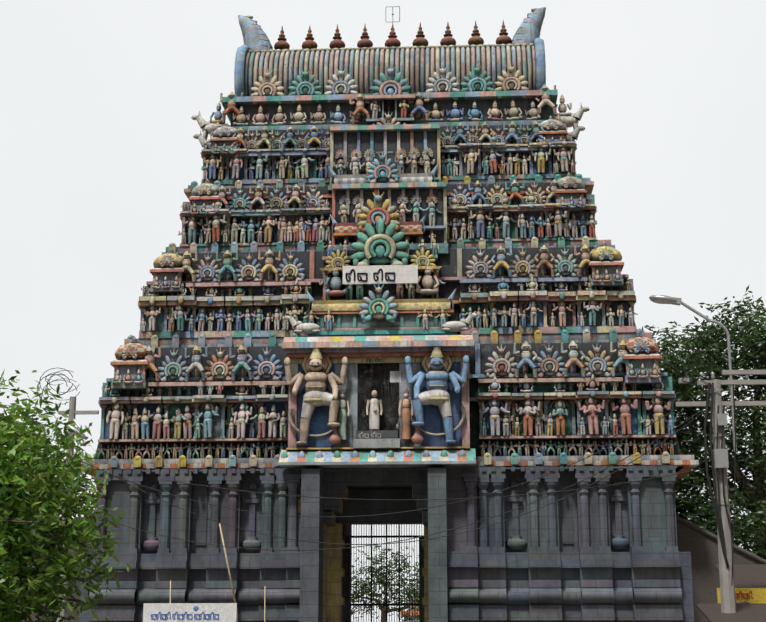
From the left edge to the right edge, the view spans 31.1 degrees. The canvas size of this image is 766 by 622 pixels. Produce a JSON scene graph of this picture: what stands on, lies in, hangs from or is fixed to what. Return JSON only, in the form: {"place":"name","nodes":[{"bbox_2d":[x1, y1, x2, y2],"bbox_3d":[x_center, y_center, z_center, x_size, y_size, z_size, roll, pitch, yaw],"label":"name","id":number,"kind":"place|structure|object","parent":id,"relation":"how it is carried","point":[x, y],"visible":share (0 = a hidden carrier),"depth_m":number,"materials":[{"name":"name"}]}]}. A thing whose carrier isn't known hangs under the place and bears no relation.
{"place":"outdoors","nodes":[
{"label":"outdoors","id":0,"kind":"place"},
{"bbox_2d":[0,369,130,621],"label":"neem tree","id":1,"kind":"object","parent":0,"point":[20,500],"depth_m":19.66,"materials":[{"name":"green plant"}]},
{"bbox_2d":[0,0,765,621],"label":"sky","id":2,"kind":"structure","parent":0,"point":[99,150],"materials":[{"name":"white"}]},
{"bbox_2d":[79,465,693,621],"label":"temple base","id":3,"kind":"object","parent":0,"point":[611,553],"depth_m":46.81,"materials":[{"name":"grey stone"}]},
{"bbox_2d":[80,6,698,481],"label":"temple tower","id":4,"kind":"structure","parent":3,"relation":"on","point":[504,332],"depth_m":50.58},
{"bbox_2d":[348,487,411,489],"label":"beam","id":5,"kind":"structure","parent":4,"relation":"attached to","point":[381,488],"depth_m":48.61,"materials":[{"name":"black"}]},
{"bbox_2d":[343,265,417,296],"bbox_3d":[-0.096,-1.092,49.797,2.718,1.082,0.356,-1,-14,3],"label":"sign","id":6,"kind":"object","parent":4,"relation":"attached to","point":[385,274],"visible":0.98,"depth_m":49.71,"materials":[{"name":"paint"}]},
{"bbox_2d":[400,590,418,621],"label":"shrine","id":7,"kind":"object","parent":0,"point":[412,610],"visible":0.02,"depth_m":119.97,"materials":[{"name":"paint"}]},
{"bbox_3d":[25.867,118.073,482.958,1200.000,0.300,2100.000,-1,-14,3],"label":"ground","id":8,"kind":"structure","parent":0,"visible":0},
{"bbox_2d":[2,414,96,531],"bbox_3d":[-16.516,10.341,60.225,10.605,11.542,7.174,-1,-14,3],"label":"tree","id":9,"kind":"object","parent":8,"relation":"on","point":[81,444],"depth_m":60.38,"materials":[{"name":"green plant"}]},
{"bbox_2d":[56,397,98,621],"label":"concrete lamp pole","id":10,"kind":"object","parent":8,"relation":"on","point":[73,413],"visible":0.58,"depth_m":40.77,"materials":[{"name":"grey concrete"}]},
{"bbox_2d":[37,368,79,403],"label":"street lamp wires","id":11,"kind":"object","parent":10,"relation":"attached to","point":[54,374],"visible":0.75,"depth_m":41.13,"materials":[{"name":"black metal"}]},
{"bbox_2d":[66,419,86,438],"bbox_3d":[-8.999,3.427,40.501,0.688,0.736,0.544,-1,-14,3],"label":"street lamp head","id":12,"kind":"object","parent":10,"relation":"attached to","point":[75,429],"visible":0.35,"depth_m":40.27},
{"bbox_2d":[170,523,264,621],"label":"bamboo poles","id":13,"kind":"object","parent":8,"relation":"on","point":[229,576],"visible":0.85,"depth_m":44.89,"materials":[{"name":"beige wood"}]},
{"bbox_2d":[143,603,236,621],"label":"sign","id":14,"kind":"object","parent":13,"relation":"attached to","point":[189,612],"visible":1,"depth_m":44.63,"materials":[{"name":"paint"}]},
{"bbox_2d":[343,524,421,621],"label":"iron grille","id":15,"kind":"object","parent":8,"relation":"on","point":[401,536],"visible":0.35,"depth_m":53.54,"materials":[{"name":"black metal"}]},
{"bbox_2d":[351,544,418,621],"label":"courtyard tree","id":16,"kind":"object","parent":8,"relation":"on","point":[388,583],"depth_m":107.42,"materials":[{"name":"green plant"}]},
{"bbox_2d":[12,511,765,621],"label":"tiled-roof houses","id":17,"kind":"structure","parent":8,"relation":"on","point":[700,544],"depth_m":48.60,"materials":[{"name":"tile"}]},
{"bbox_2d":[642,285,765,559],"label":"banyan tree","id":18,"kind":"object","parent":8,"relation":"on","point":[696,505],"depth_m":55.75,"materials":[{"name":"green plant"}]},
{"bbox_2d":[675,369,765,612],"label":"concrete lamp pole","id":19,"kind":"object","parent":8,"relation":"on","point":[728,597],"visible":0.81,"depth_m":29.39,"materials":[{"name":"grey concrete"}]},
{"bbox_2d":[83,386,753,550],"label":"overhead wires","id":20,"kind":"object","parent":19,"relation":"attached to","point":[419,499],"visible":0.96,"depth_m":29.68,"materials":[{"name":"black"}]},
{"bbox_2d":[649,295,748,504],"bbox_3d":[6.911,1.878,29.828,2.085,4.628,0.450,-1,-14,3],"label":"street light","id":21,"kind":"object","parent":19,"relation":"attached to","point":[720,456],"visible":0.92,"depth_m":29.92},
{"bbox_2d":[681,348,735,585],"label":"hanging cables","id":22,"kind":"object","parent":19,"relation":"attached to","point":[717,511],"visible":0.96,"depth_m":29.33,"materials":[{"name":"black rubber"}]},
{"bbox_2d":[696,564,765,621],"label":"tin roof stalls","id":23,"kind":"object","parent":8,"relation":"on","point":[749,575],"visible":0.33,"depth_m":30.14,"materials":[{"name":"grey metal"}]},
{"bbox_2d":[717,588,765,602],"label":"yellow shop sign board","id":24,"kind":"object","parent":23,"relation":"attached to","point":[750,595],"visible":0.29,"depth_m":30.64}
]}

